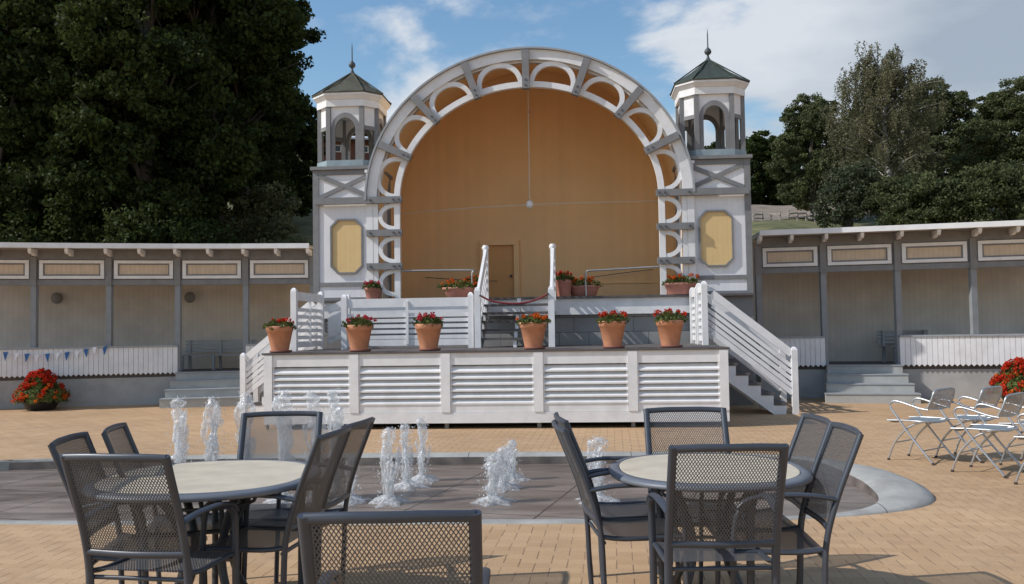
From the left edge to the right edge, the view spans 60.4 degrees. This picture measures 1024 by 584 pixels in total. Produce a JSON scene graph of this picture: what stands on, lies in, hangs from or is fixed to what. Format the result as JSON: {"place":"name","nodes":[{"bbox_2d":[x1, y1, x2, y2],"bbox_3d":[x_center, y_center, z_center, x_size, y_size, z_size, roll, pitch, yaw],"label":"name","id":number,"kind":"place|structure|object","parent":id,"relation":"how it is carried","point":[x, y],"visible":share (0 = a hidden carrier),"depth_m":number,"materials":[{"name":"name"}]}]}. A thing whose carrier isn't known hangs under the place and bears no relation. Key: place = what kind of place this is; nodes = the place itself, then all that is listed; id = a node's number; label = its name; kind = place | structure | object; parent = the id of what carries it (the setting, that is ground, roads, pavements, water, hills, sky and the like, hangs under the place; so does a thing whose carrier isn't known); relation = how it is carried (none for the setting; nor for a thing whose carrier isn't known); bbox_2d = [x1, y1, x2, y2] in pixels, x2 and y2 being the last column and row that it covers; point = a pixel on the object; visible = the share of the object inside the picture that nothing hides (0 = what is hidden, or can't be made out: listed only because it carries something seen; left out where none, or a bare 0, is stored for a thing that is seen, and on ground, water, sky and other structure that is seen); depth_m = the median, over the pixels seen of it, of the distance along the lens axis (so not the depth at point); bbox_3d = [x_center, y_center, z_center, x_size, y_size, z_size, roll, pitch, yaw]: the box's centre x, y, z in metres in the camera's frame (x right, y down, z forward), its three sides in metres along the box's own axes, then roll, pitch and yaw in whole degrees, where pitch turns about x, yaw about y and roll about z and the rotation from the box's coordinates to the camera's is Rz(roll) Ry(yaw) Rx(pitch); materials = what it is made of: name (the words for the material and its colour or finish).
{"place":"outdoors","nodes":[
{"label":"outdoors","id":0,"kind":"place"},
{"bbox_2d":[0,398,1023,583],"bbox_3d":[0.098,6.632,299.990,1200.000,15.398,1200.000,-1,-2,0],"label":"ground","id":1,"kind":"structure","parent":0,"point":[966,526],"depth_m":6.95,"materials":[{"name":"beige brick"}]},
{"bbox_2d":[10,368,70,410],"bbox_3d":[-9.772,2.004,18.290,1.119,0.887,1.058,-1,-2,0],"label":"flower tub","id":2,"kind":"object","parent":1,"relation":"on","point":[40,390],"visible":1,"depth_m":18.04,"materials":[{"name":"red plant"}]},
{"bbox_2d":[48,432,207,583],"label":"garden chair","id":3,"kind":"object","parent":1,"relation":"on","point":[57,443],"visible":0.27,"depth_m":4.52,"materials":[{"name":"grey metal"}]},
{"bbox_2d":[59,453,239,583],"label":"garden chair","id":4,"kind":"object","parent":1,"relation":"on","point":[186,556],"visible":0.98,"depth_m":3.89,"materials":[{"name":"grey metal"}]},
{"bbox_2d":[0,242,312,408],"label":"colonnade","id":5,"kind":"object","parent":1,"relation":"on","point":[143,312],"visible":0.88,"depth_m":19.52,"materials":[{"name":"white paint"}]},
{"bbox_2d":[3,346,106,361],"bbox_3d":[-9.723,1.333,18.767,2.016,0.315,0.069,0,-3,-17],"label":"bunting","id":6,"kind":"object","parent":5,"relation":"hanging from","point":[56,354],"visible":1,"depth_m":18.78,"materials":[{"name":"fabric"}]},
{"bbox_2d":[182,339,256,369],"bbox_3d":[-6.950,1.479,20.747,1.750,0.696,0.475,-1,-2,5],"label":"bench","id":7,"kind":"object","parent":5,"relation":"on","point":[190,348],"visible":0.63,"depth_m":20.95,"materials":[{"name":"grey paint"}]},
{"bbox_2d":[101,422,231,583],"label":"garden chair","id":8,"kind":"object","parent":1,"relation":"on","point":[111,448],"visible":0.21,"depth_m":4.97,"materials":[{"name":"grey metal"}]},
{"bbox_2d":[82,460,321,583],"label":"garden table","id":9,"kind":"object","parent":1,"relation":"on","point":[233,481],"visible":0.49,"depth_m":4.62,"materials":[{"name":"beige stone"}]},
{"bbox_2d":[212,411,322,583],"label":"garden chair","id":10,"kind":"object","parent":1,"relation":"on","point":[263,509],"visible":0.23,"depth_m":5.63,"materials":[{"name":"grey metal"}]},
{"bbox_2d":[199,425,352,583],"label":"garden chair","id":11,"kind":"object","parent":1,"relation":"on","point":[245,536],"visible":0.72,"depth_m":4.50,"materials":[{"name":"grey metal"}]},
{"bbox_2d":[238,417,374,583],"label":"garden chair","id":12,"kind":"object","parent":1,"relation":"on","point":[367,423],"visible":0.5,"depth_m":5.11,"materials":[{"name":"grey metal"}]},
{"bbox_2d":[297,509,490,583],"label":"garden chair","id":13,"kind":"object","parent":1,"relation":"on","point":[478,571],"visible":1,"depth_m":2.52,"materials":[{"name":"grey metal"}]},
{"bbox_2d":[0,452,934,524],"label":"fountain basin","id":14,"kind":"object","parent":1,"relation":"on","point":[32,491],"visible":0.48,"depth_m":8.24,"materials":[{"name":"concrete"}]},
{"bbox_2d":[166,395,193,462],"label":"water jet","id":15,"kind":"object","parent":14,"relation":"on","point":[179,433],"visible":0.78,"depth_m":9.06},
{"bbox_2d":[198,397,227,460],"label":"water jet","id":16,"kind":"object","parent":14,"relation":"on","point":[214,430],"visible":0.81,"depth_m":9.04},
{"bbox_2d":[233,391,255,459],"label":"water jet","id":17,"kind":"object","parent":14,"relation":"on","point":[238,420],"visible":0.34,"depth_m":9.07},
{"bbox_2d":[262,389,302,502],"bbox_3d":[-2.039,1.378,7.928,0.406,1.021,0.409,1,-3,-39],"label":"water jet","id":18,"kind":"object","parent":14,"relation":"on","point":[284,406],"visible":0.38,"depth_m":7.91},
{"bbox_2d":[302,389,333,498],"bbox_3d":[-1.778,1.379,7.890,0.379,1.007,0.416,-1,-2,-6],"label":"water jet","id":19,"kind":"object","parent":14,"relation":"on","point":[326,430],"visible":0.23,"depth_m":7.91},
{"bbox_2d":[326,388,355,497],"bbox_3d":[-1.634,1.387,8.120,0.365,1.005,0.411,-1,-2,5],"label":"water jet","id":20,"kind":"object","parent":14,"relation":"on","point":[333,421],"visible":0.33,"depth_m":8.10},
{"bbox_2d":[331,459,371,506],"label":"water jet","id":21,"kind":"object","parent":14,"relation":"on","point":[355,498],"visible":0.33,"depth_m":7.79},
{"bbox_2d":[369,426,412,507],"bbox_3d":[-1.078,1.526,7.770,0.378,0.682,0.406,0,-3,-16],"label":"water jet","id":22,"kind":"object","parent":14,"relation":"on","point":[385,497],"visible":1,"depth_m":7.75},
{"bbox_2d":[385,423,429,490],"bbox_3d":[-1.031,1.578,8.509,0.482,0.640,0.399,0,-2,-11],"label":"water jet","id":23,"kind":"object","parent":14,"relation":"on","point":[397,486],"visible":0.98,"depth_m":8.49},
{"bbox_2d":[400,416,439,483],"bbox_3d":[-0.942,1.583,8.881,0.390,0.659,0.459,-2,-3,16],"label":"water jet","id":24,"kind":"object","parent":14,"relation":"on","point":[429,477],"visible":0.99,"depth_m":8.87},
{"bbox_2d":[469,452,516,506],"bbox_3d":[-0.167,1.632,7.747,0.402,0.441,0.460,-1,-3,14],"label":"water jet","id":25,"kind":"object","parent":14,"relation":"on","point":[492,497],"visible":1,"depth_m":7.70},
{"bbox_2d":[485,445,521,492],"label":"water jet","id":26,"kind":"object","parent":14,"relation":"on","point":[507,483],"visible":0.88,"depth_m":8.36},
{"bbox_2d":[496,440,530,483],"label":"water jet","id":27,"kind":"object","parent":14,"relation":"on","point":[512,478],"visible":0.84,"depth_m":8.84},
{"bbox_2d":[577,435,619,503],"bbox_3d":[0.755,1.543,7.686,0.397,0.586,0.418,0,-2,-8],"label":"water jet","id":28,"kind":"object","parent":14,"relation":"on","point":[600,496],"visible":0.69,"depth_m":7.68},
{"bbox_2d":[240,281,798,429],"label":"platform","id":29,"kind":"structure","parent":1,"relation":"on","point":[470,384],"depth_m":13.69,"materials":[{"name":"white paint"}]},
{"bbox_2d":[262,318,296,352],"bbox_3d":[-3.713,0.688,14.120,0.520,0.571,0.544,-1,-2,8],"label":"flower pot","id":30,"kind":"object","parent":29,"relation":"on","point":[279,331],"visible":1,"depth_m":13.95,"materials":[{"name":"ceramic"}]},
{"bbox_2d":[341,314,376,351],"bbox_3d":[-2.416,0.645,14.025,0.519,0.610,0.549,-2,-3,31],"label":"flower pot","id":31,"kind":"object","parent":29,"relation":"on","point":[358,328],"visible":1,"depth_m":13.86,"materials":[{"name":"ceramic"}]},
{"bbox_2d":[411,312,443,350],"bbox_3d":[-1.338,0.617,13.904,0.534,0.625,0.543,-1,-2,1],"label":"flower pot","id":32,"kind":"object","parent":29,"relation":"on","point":[428,329],"visible":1,"depth_m":13.77,"materials":[{"name":"ceramic"}]},
{"bbox_2d":[474,244,555,347],"bbox_3d":[0.095,0.028,16.497,1.470,1.980,1.655,-1,-2,4],"label":"stage stair","id":33,"kind":"object","parent":29,"relation":"on","point":[482,289],"visible":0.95,"depth_m":16.22,"materials":[{"name":"white paint"}]},
{"bbox_2d":[479,293,548,304],"bbox_3d":[0.036,0.123,15.662,1.240,0.201,0.050,-1,-2,4],"label":"barrier rope","id":34,"kind":"object","parent":33,"relation":"hanging from","point":[536,299],"visible":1,"depth_m":15.64,"materials":[{"name":"fabric"}]},
{"bbox_2d":[516,312,551,349],"bbox_3d":[0.327,0.609,13.798,0.579,0.582,0.535,-1,-3,14],"label":"flower pot","id":35,"kind":"object","parent":29,"relation":"on","point":[533,332],"visible":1,"depth_m":13.65,"materials":[{"name":"ceramic"}]},
{"bbox_2d":[596,310,629,348],"bbox_3d":[1.582,0.578,13.699,0.542,0.598,0.537,-1,-2,3],"label":"flower pot","id":36,"kind":"object","parent":29,"relation":"on","point":[612,327],"visible":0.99,"depth_m":13.57,"materials":[{"name":"ceramic"}]},
{"bbox_2d":[653,307,687,347],"bbox_3d":[2.457,0.548,13.626,0.539,0.625,0.543,-1,-2,7],"label":"flower pot","id":37,"kind":"object","parent":29,"relation":"on","point":[669,330],"visible":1,"depth_m":13.51,"materials":[{"name":"ceramic"}]},
{"bbox_2d":[306,30,755,404],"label":"bandstand","id":38,"kind":"structure","parent":1,"relation":"on","point":[454,136],"depth_m":18.30,"materials":[{"name":"paint"}]},
{"bbox_2d":[362,280,381,298],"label":"flower pot","id":39,"kind":"object","parent":38,"relation":"on","point":[372,291],"visible":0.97,"depth_m":17.46,"materials":[{"name":"pink ceramic"}]},
{"bbox_2d":[381,269,474,298],"bbox_3d":[-1.670,-0.151,17.670,1.905,0.591,0.237,-1,-2,4],"label":"tubular rail","id":40,"kind":"object","parent":38,"relation":"on","point":[472,270],"visible":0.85,"depth_m":17.57,"materials":[{"name":"metal"}]},
{"bbox_2d":[437,278,477,296],"bbox_3d":[-1.078,-0.082,17.517,0.895,0.421,0.558,-1,-2,4],"label":"flower pot","id":41,"kind":"object","parent":38,"relation":"on","point":[450,288],"visible":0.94,"depth_m":17.38,"materials":[{"name":"pink ceramic"}]},
{"bbox_2d":[464,275,478,294],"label":"flower pot","id":42,"kind":"object","parent":38,"relation":"on","point":[476,278],"visible":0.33,"depth_m":17.79,"materials":[{"name":"ceramic"}]},
{"bbox_2d":[488,245,513,297],"bbox_3d":[-0.281,-0.423,20.640,0.660,1.345,0.096,-1,-2,4],"label":"door","id":43,"kind":"structure","parent":38,"relation":"in","point":[500,258],"depth_m":20.68,"materials":[{"name":"paint"}]},
{"bbox_2d":[401,93,654,213],"bbox_3d":[0.367,-3.014,18.755,5.802,2.548,0.392,-1,-2,4],"label":"hanging lamp","id":44,"kind":"object","parent":38,"relation":"hanging from","point":[529,204],"visible":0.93,"depth_m":18.63,"materials":[{"name":"metal"}]},
{"bbox_2d":[556,270,574,295],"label":"flower pot","id":45,"kind":"object","parent":38,"relation":"on","point":[563,283],"visible":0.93,"depth_m":17.28,"materials":[{"name":"pink ceramic"}]},
{"bbox_2d":[571,275,602,295],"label":"flower pot","id":46,"kind":"object","parent":38,"relation":"on","point":[577,289],"visible":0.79,"depth_m":17.40,"materials":[{"name":"pink ceramic"}]},
{"bbox_2d":[584,269,652,278],"bbox_3d":[2.153,-0.390,20.310,2.201,0.235,0.014,-1,-2,4],"label":"cable","id":47,"kind":"object","parent":38,"relation":"attached to","point":[624,272],"visible":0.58,"depth_m":20.28,"materials":[{"name":"metal"}]},
{"bbox_2d":[585,265,677,295],"bbox_3d":[2.346,-0.225,17.277,1.832,0.585,0.042,-1,-2,4],"label":"tubular rail","id":48,"kind":"object","parent":38,"relation":"on","point":[626,268],"visible":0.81,"depth_m":17.29,"materials":[{"name":"metal"}]},
{"bbox_2d":[662,273,699,294],"bbox_3d":[3.287,-0.166,17.153,0.746,0.429,0.493,-1,-2,4],"label":"flower pot","id":49,"kind":"object","parent":38,"relation":"on","point":[672,286],"visible":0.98,"depth_m":16.99,"materials":[{"name":"pink ceramic"}]},
{"bbox_2d":[554,412,680,583],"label":"garden chair","id":50,"kind":"object","parent":1,"relation":"on","point":[606,513],"visible":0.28,"depth_m":5.10,"materials":[{"name":"grey metal"}]},
{"bbox_2d":[552,419,689,583],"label":"garden chair","id":51,"kind":"object","parent":1,"relation":"on","point":[564,438],"visible":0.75,"depth_m":4.59,"materials":[{"name":"grey metal"}]},
{"bbox_2d":[643,407,747,583],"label":"garden chair","id":52,"kind":"object","parent":1,"relation":"on","point":[721,411],"visible":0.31,"depth_m":5.53,"materials":[{"name":"grey metal"}]},
{"bbox_2d":[609,453,812,583],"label":"garden table","id":53,"kind":"object","parent":1,"relation":"on","point":[647,471],"visible":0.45,"depth_m":4.63,"materials":[{"name":"beige stone"}]},
{"bbox_2d":[646,443,788,583],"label":"garden chair","id":54,"kind":"object","parent":1,"relation":"on","point":[668,548],"visible":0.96,"depth_m":3.92,"materials":[{"name":"grey metal"}]},
{"bbox_2d":[699,413,831,583],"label":"garden chair","id":55,"kind":"object","parent":1,"relation":"on","point":[800,504],"visible":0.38,"depth_m":4.86,"materials":[{"name":"grey metal"}]},
{"bbox_2d":[714,422,863,583],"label":"garden chair","id":56,"kind":"object","parent":1,"relation":"on","point":[834,499],"visible":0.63,"depth_m":4.33,"materials":[{"name":"grey metal"}]},
{"bbox_2d":[752,220,1023,403],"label":"colonnade","id":57,"kind":"object","parent":1,"relation":"on","point":[828,303],"visible":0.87,"depth_m":18.30,"materials":[{"name":"white paint"}]},
{"bbox_2d":[877,330,927,362],"bbox_3d":[8.749,1.187,19.348,1.300,0.696,0.475,0,-3,-14],"label":"bench","id":58,"kind":"object","parent":57,"relation":"on","point":[883,338],"visible":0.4,"depth_m":19.43,"materials":[{"name":"grey paint"}]},
{"bbox_2d":[887,387,955,464],"bbox_3d":[4.564,1.465,9.788,0.534,0.830,0.607,1,-3,-38],"label":"silver chair","id":59,"kind":"object","parent":1,"relation":"on","point":[926,420],"visible":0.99,"depth_m":9.71,"materials":[{"name":"metal"}]},
{"bbox_2d":[934,386,1004,462],"bbox_3d":[5.142,1.461,9.888,0.534,0.830,0.607,1,-3,-37],"label":"silver chair","id":60,"kind":"object","parent":1,"relation":"on","point":[972,418],"visible":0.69,"depth_m":9.78,"materials":[{"name":"metal"}]},
{"bbox_2d":[950,392,1023,478],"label":"silver chair","id":61,"kind":"object","parent":1,"relation":"on","point":[993,429],"visible":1,"depth_m":8.88,"materials":[{"name":"metal"}]},
{"bbox_2d":[989,357,1023,403],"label":"flower tub","id":62,"kind":"object","parent":1,"relation":"on","point":[1009,378],"visible":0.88,"depth_m":16.36,"materials":[{"name":"red plant"}]},
{"bbox_2d":[999,402,1023,464],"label":"silver chair","id":63,"kind":"object","parent":1,"relation":"on","point":[1012,440],"visible":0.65,"depth_m":9.32,"materials":[{"name":"metal"}]},
{"bbox_2d":[1014,413,1023,484],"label":"silver chair","id":64,"kind":"object","parent":1,"relation":"on","point":[1020,438],"visible":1,"depth_m":8.21,"materials":[{"name":"metal"}]},
{"bbox_2d":[9,155,1023,243],"bbox_3d":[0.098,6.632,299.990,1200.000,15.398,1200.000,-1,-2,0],"label":"hill","id":65,"kind":"structure","parent":0,"point":[305,225],"depth_m":47.23,"materials":[{"name":"green plant"}]},
{"bbox_2d":[0,209,73,242],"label":"bush","id":66,"kind":"object","parent":65,"relation":"on","point":[12,236],"visible":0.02,"depth_m":24.82,"materials":[{"name":"green plant"}]},
{"bbox_2d":[0,0,108,242],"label":"broadleaf tree","id":67,"kind":"object","parent":65,"relation":"on","point":[12,72],"visible":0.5,"depth_m":25.70,"materials":[{"name":"green plant"}]},
{"bbox_2d":[0,205,164,242],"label":"bush","id":68,"kind":"object","parent":65,"relation":"on","point":[80,236],"visible":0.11,"depth_m":25.48,"materials":[{"name":"green plant"}]},
{"bbox_2d":[0,0,196,238],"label":"broadleaf tree","id":69,"kind":"object","parent":65,"relation":"on","point":[33,158],"visible":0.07,"depth_m":26.56,"materials":[{"name":"green plant"}]},
{"bbox_2d":[12,0,264,242],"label":"broadleaf tree","id":70,"kind":"object","parent":65,"relation":"on","point":[126,159],"visible":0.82,"depth_m":25.70,"materials":[{"name":"green plant"}]},
{"bbox_2d":[90,190,248,243],"bbox_3d":[-9.916,-0.520,25.942,4.951,4.826,4.311,0,-3,-12],"label":"bush","id":71,"kind":"object","parent":65,"relation":"on","point":[175,235],"visible":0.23,"depth_m":25.21,"materials":[{"name":"green plant"}]},
{"bbox_2d":[103,0,310,243],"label":"broadleaf tree","id":72,"kind":"object","parent":65,"relation":"on","point":[265,135],"visible":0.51,"depth_m":28.38,"materials":[{"name":"green plant"}]},
{"bbox_2d":[159,0,326,236],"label":"broadleaf tree","id":73,"kind":"object","parent":65,"relation":"on","point":[261,70],"visible":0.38,"depth_m":29.86,"materials":[{"name":"green plant"}]},
{"bbox_2d":[218,181,301,243],"bbox_3d":[-8.228,-1.928,29.199,2.603,3.314,2.543,-2,-3,16],"label":"bush","id":74,"kind":"object","parent":65,"relation":"on","point":[255,219],"visible":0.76,"depth_m":28.68,"materials":[{"name":"green plant"}]},
{"bbox_2d":[218,53,302,235],"bbox_3d":[-11.481,-8.122,34.812,6.428,13.029,6.342,0,-3,-16],"label":"broadleaf tree","id":75,"kind":"object","parent":65,"relation":"on","point":[228,197],"visible":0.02,"depth_m":34.64,"materials":[{"name":"green plant"}]},
{"bbox_2d":[267,235,312,244],"bbox_3d":[-7.015,-0.584,27.999,1.879,2.470,2.348,0,-3,-29],"label":"bush","id":76,"kind":"object","parent":65,"relation":"on","point":[294,239],"visible":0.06,"depth_m":27.88,"materials":[{"name":"green plant"}]},
{"bbox_2d":[259,88,325,226],"bbox_3d":[-9.159,-5.279,36.259,3.285,6.661,3.415,1,-3,-36],"label":"broadleaf tree","id":77,"kind":"object","parent":65,"relation":"on","point":[305,148],"visible":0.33,"depth_m":35.61,"materials":[{"name":"green plant"}]},
{"bbox_2d":[324,136,368,160],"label":"house","id":78,"kind":"structure","parent":65,"relation":"on","point":[352,150],"depth_m":59.00,"materials":[{"name":"red paint"}]},
{"bbox_2d":[336,145,340,151],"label":"window","id":79,"kind":"structure","parent":78,"relation":"in","point":[338,147],"depth_m":58.77,"materials":[{"name":"white paint"}]},
{"bbox_2d":[704,141,715,148],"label":"broadleaf tree","id":80,"kind":"object","parent":65,"relation":"on","point":[712,145],"visible":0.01,"depth_m":80.30,"materials":[{"name":"green plant"}]},
{"bbox_2d":[739,130,793,205],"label":"broadleaf tree","id":81,"kind":"object","parent":65,"relation":"on","point":[758,148],"visible":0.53,"depth_m":75.07,"materials":[{"name":"green plant"}]},
{"bbox_2d":[752,210,817,221],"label":"hillside fence","id":82,"kind":"object","parent":65,"relation":"on","point":[780,217],"visible":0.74,"depth_m":53.74,"materials":[{"name":"white wood"}]},
{"bbox_2d":[765,127,823,205],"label":"broadleaf tree","id":83,"kind":"object","parent":65,"relation":"on","point":[791,130],"visible":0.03,"depth_m":77.53,"materials":[{"name":"green plant"}]},
{"bbox_2d":[762,92,865,220],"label":"broadleaf tree","id":84,"kind":"object","parent":65,"relation":"on","point":[803,120],"visible":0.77,"depth_m":54.86,"materials":[{"name":"green plant"}]},
{"bbox_2d":[809,157,884,227],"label":"bush","id":85,"kind":"object","parent":65,"relation":"on","point":[848,183],"visible":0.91,"depth_m":43.90,"materials":[{"name":"green plant"}]},
{"bbox_2d":[837,109,906,177],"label":"broadleaf tree","id":86,"kind":"object","parent":65,"relation":"on","point":[890,153],"visible":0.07,"depth_m":65.00,"materials":[{"name":"green plant"}]},
{"bbox_2d":[816,40,956,204],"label":"birch tree","id":87,"kind":"object","parent":65,"relation":"on","point":[888,84],"visible":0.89,"depth_m":45.68,"materials":[{"name":"green plant"}]},
{"bbox_2d":[863,171,949,225],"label":"bush","id":88,"kind":"object","parent":65,"relation":"on","point":[895,193],"visible":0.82,"depth_m":41.60,"materials":[{"name":"green plant"}]},
{"bbox_2d":[892,77,980,194],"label":"broadleaf tree","id":89,"kind":"object","parent":65,"relation":"on","point":[950,146],"visible":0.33,"depth_m":55.18,"materials":[{"name":"green plant"}]},
{"bbox_2d":[903,163,1000,223],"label":"bush","id":90,"kind":"object","parent":65,"relation":"on","point":[954,193],"visible":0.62,"depth_m":40.70,"materials":[{"name":"green plant"}]},
{"bbox_2d":[946,109,1015,177],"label":"broadleaf tree","id":91,"kind":"object","parent":65,"relation":"on","point":[949,172],"visible":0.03,"depth_m":61.42,"materials":[{"name":"green plant"}]},
{"bbox_2d":[946,76,1023,213],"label":"broadleaf tree","id":92,"kind":"object","parent":65,"relation":"on","point":[999,121],"visible":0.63,"depth_m":46.62,"materials":[{"name":"green plant"}]},
{"bbox_2d":[959,158,1023,221],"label":"bush","id":93,"kind":"object","parent":65,"relation":"on","point":[1008,180],"visible":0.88,"depth_m":39.83,"materials":[{"name":"green plant"}]},
{"bbox_2d":[294,0,1023,196],"label":"sky","id":94,"kind":"structure","parent":0,"point":[786,49],"materials":[{"name":"blue"}]},
{"bbox_2d":[751,202,992,220],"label":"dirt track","id":95,"kind":"structure","parent":0,"point":[759,209],"depth_m":62.83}
]}

